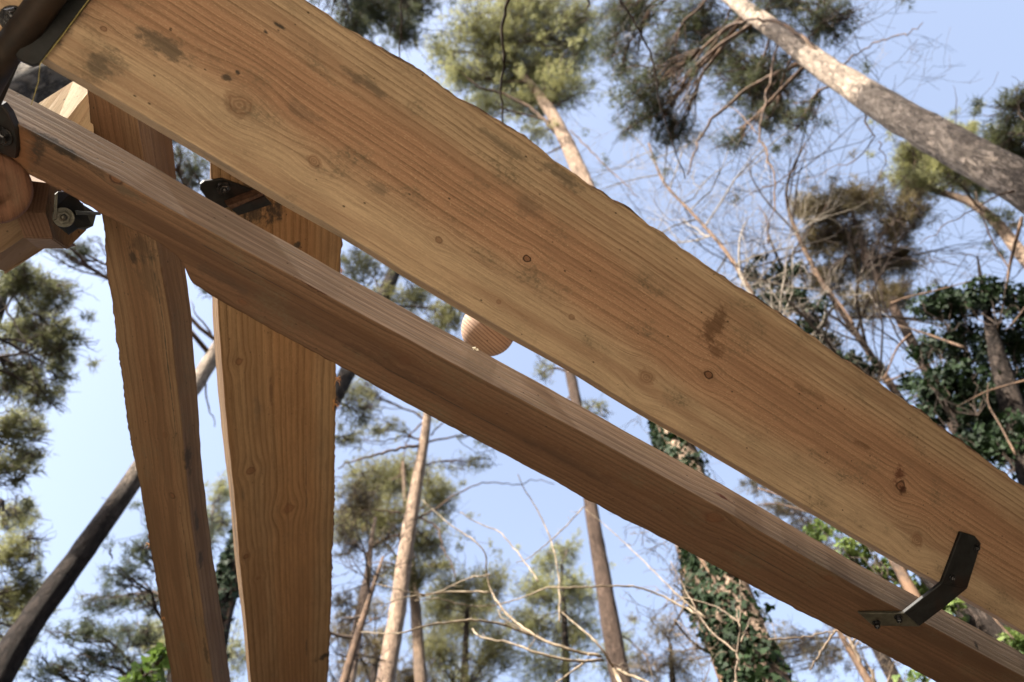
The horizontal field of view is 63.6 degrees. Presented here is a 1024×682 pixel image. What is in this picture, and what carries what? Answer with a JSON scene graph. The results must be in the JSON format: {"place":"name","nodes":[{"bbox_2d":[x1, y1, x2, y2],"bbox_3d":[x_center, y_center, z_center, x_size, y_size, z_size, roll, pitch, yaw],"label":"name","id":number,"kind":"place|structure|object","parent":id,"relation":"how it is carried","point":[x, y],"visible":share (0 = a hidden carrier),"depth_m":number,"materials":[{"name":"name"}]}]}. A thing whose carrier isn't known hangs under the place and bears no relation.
{"place":"outdoors","nodes":[
{"label":"outdoors","id":0,"kind":"place"},
{"bbox_2d":[0,0,1023,681],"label":"timber frame","id":1,"kind":"object","parent":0,"point":[314,136],"visible":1,"depth_m":1.44,"materials":[{"name":"brown wood"}]},
{"bbox_2d":[31,0,88,104],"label":"string","id":2,"kind":"object","parent":1,"relation":"hanging from","point":[53,47],"visible":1,"depth_m":1.00,"materials":[{"name":"wicker"}]},
{"bbox_2d":[0,0,1023,681],"label":"sky","id":3,"kind":"structure","parent":0,"point":[92,440],"materials":[{"name":"blue"}]},
{"bbox_3d":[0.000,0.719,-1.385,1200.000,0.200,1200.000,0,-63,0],"label":"ground","id":4,"kind":"structure","parent":0,"visible":0},
{"bbox_2d":[0,491,88,681],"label":"pine tree","id":5,"kind":"object","parent":4,"relation":"on","point":[14,603],"visible":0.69,"depth_m":9.72,"materials":[{"name":"green plant"}]},
{"bbox_2d":[0,258,105,520],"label":"pine tree","id":6,"kind":"object","parent":4,"relation":"on","point":[31,333],"visible":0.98,"depth_m":9.82,"materials":[{"name":"green plant"}]},
{"bbox_2d":[14,499,230,681],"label":"pine tree","id":7,"kind":"object","parent":4,"relation":"on","point":[145,598],"visible":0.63,"depth_m":10.25,"materials":[{"name":"green plant"}]},
{"bbox_2d":[116,642,169,681],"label":"leafy shrub","id":8,"kind":"object","parent":4,"relation":"on","point":[141,672],"visible":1,"depth_m":4.32,"materials":[{"name":"green plant"}]},
{"bbox_2d":[0,140,345,681],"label":"pine tree","id":9,"kind":"object","parent":4,"relation":"on","point":[18,639],"visible":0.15,"depth_m":10.02,"materials":[{"name":"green plant"}]},
{"bbox_2d":[112,469,246,681],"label":"pine tree","id":10,"kind":"object","parent":4,"relation":"on","point":[223,493],"visible":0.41,"depth_m":20.28,"materials":[{"name":"green plant"}]},
{"bbox_2d":[9,0,456,103],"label":"pine tree","id":11,"kind":"object","parent":4,"relation":"on","point":[358,15],"visible":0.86,"depth_m":16.74,"materials":[{"name":"green plant"}]},
{"bbox_2d":[215,246,464,659],"bbox_3d":[-1.646,0.899,13.008,5.613,25.285,4.060,26,-66,-13],"label":"pine tree","id":12,"kind":"object","parent":4,"relation":"on","point":[227,583],"visible":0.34,"depth_m":14.67,"materials":[{"name":"green plant"}]},
{"bbox_2d":[331,469,399,681],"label":"pine tree","id":13,"kind":"object","parent":4,"relation":"on","point":[358,508],"visible":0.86,"depth_m":12.60,"materials":[{"name":"green plant"}]},
{"bbox_2d":[327,478,429,681],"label":"bare tree","id":14,"kind":"object","parent":4,"relation":"on","point":[346,671],"visible":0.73,"depth_m":9.54,"materials":[{"name":"brown plant"}]},
{"bbox_2d":[328,594,439,681],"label":"pine tree","id":15,"kind":"object","parent":4,"relation":"on","point":[401,676],"visible":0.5,"depth_m":18.36,"materials":[{"name":"green plant"}]},
{"bbox_2d":[333,408,503,681],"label":"pine tree","id":16,"kind":"object","parent":4,"relation":"on","point":[386,473],"visible":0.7,"depth_m":19.66,"materials":[{"name":"green plant"}]},
{"bbox_2d":[336,277,552,681],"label":"pine tree","id":17,"kind":"object","parent":4,"relation":"on","point":[396,615],"visible":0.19,"depth_m":16.39,"materials":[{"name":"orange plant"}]},
{"bbox_2d":[384,537,540,681],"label":"pine tree","id":18,"kind":"object","parent":4,"relation":"on","point":[436,645],"visible":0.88,"depth_m":20.89,"materials":[{"name":"green plant"}]},
{"bbox_2d":[331,0,684,178],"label":"bare tree","id":19,"kind":"object","parent":4,"relation":"on","point":[504,18],"visible":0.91,"depth_m":4.97,"materials":[{"name":"brown plant"}]},
{"bbox_2d":[361,475,705,681],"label":"bare sapling","id":20,"kind":"object","parent":4,"relation":"on","point":[524,630],"visible":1,"depth_m":4.75,"materials":[{"name":"beige plant"}]},
{"bbox_2d":[497,527,639,681],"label":"pine tree","id":21,"kind":"object","parent":4,"relation":"on","point":[567,634],"visible":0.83,"depth_m":22.36,"materials":[{"name":"green plant"}]},
{"bbox_2d":[531,161,653,681],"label":"pine tree","id":22,"kind":"object","parent":4,"relation":"on","point":[613,636],"visible":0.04,"depth_m":12.85,"materials":[{"name":"brown plant"}]},
{"bbox_2d":[409,0,797,681],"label":"pine tree","id":23,"kind":"object","parent":4,"relation":"on","point":[545,92],"visible":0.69,"depth_m":20.21,"materials":[{"name":"green plant"}]},
{"bbox_2d":[610,415,844,681],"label":"tree","id":24,"kind":"object","parent":4,"relation":"on","point":[693,643],"visible":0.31,"depth_m":6.85,"materials":[{"name":"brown plant"}]},
{"bbox_2d":[621,600,844,681],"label":"pine tree","id":25,"kind":"object","parent":4,"relation":"on","point":[674,667],"visible":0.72,"depth_m":18.30,"materials":[{"name":"green plant"}]},
{"bbox_2d":[478,0,1012,596],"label":"bare tree","id":26,"kind":"object","parent":4,"relation":"on","point":[906,582],"visible":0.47,"depth_m":12.31,"materials":[{"name":"brown plant"}]},
{"bbox_2d":[670,561,838,681],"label":"bare sapling","id":27,"kind":"object","parent":4,"relation":"on","point":[769,639],"visible":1,"depth_m":3.63,"materials":[{"name":"brown plant"}]},
{"bbox_2d":[550,0,1023,244],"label":"pine tree","id":28,"kind":"object","parent":4,"relation":"on","point":[986,164],"visible":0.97,"depth_m":12.60,"materials":[{"name":"green plant"}]},
{"bbox_2d":[737,204,898,382],"bbox_3d":[4.447,1.478,8.239,1.755,16.265,1.617,0,-63,0],"label":"ivy clad tree","id":29,"kind":"object","parent":4,"relation":"on","point":[873,368],"visible":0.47,"depth_m":12.04,"materials":[{"name":"green plant"}]},
{"bbox_2d":[734,475,903,681],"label":"pine tree","id":30,"kind":"object","parent":4,"relation":"on","point":[776,509],"visible":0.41,"depth_m":16.72,"materials":[{"name":"green plant"}]},
{"bbox_2d":[620,0,1023,565],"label":"bare tree","id":31,"kind":"object","parent":4,"relation":"on","point":[861,339],"visible":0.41,"depth_m":12.47,"materials":[{"name":"brown plant"}]},
{"bbox_2d":[761,558,929,681],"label":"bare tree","id":32,"kind":"object","parent":4,"relation":"on","point":[856,660],"visible":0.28,"depth_m":7.07,"materials":[{"name":"brown plant"}]},
{"bbox_2d":[780,146,973,435],"bbox_3d":[6.555,1.285,9.717,2.999,19.083,3.168,0,-63,0],"label":"pine tree","id":33,"kind":"object","parent":4,"relation":"on","point":[915,216],"visible":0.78,"depth_m":15.12,"materials":[{"name":"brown plant"}]},
{"bbox_2d":[757,488,1023,681],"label":"ivy clad tree","id":34,"kind":"object","parent":4,"relation":"on","point":[982,621],"visible":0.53,"depth_m":6.69,"materials":[{"name":"green plant"}]},
{"bbox_2d":[866,100,1023,265],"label":"pine tree","id":35,"kind":"object","parent":4,"relation":"on","point":[936,169],"visible":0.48,"depth_m":13.97,"materials":[{"name":"green plant"}]},
{"bbox_2d":[883,191,1023,485],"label":"ivy clad tree","id":36,"kind":"object","parent":4,"relation":"on","point":[995,422],"visible":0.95,"depth_m":8.54,"materials":[{"name":"green plant"}]},
{"bbox_2d":[965,77,1023,157],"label":"pine tree","id":37,"kind":"object","parent":4,"relation":"on","point":[1008,133],"visible":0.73,"depth_m":10.62,"materials":[{"name":"green plant"}]}
]}

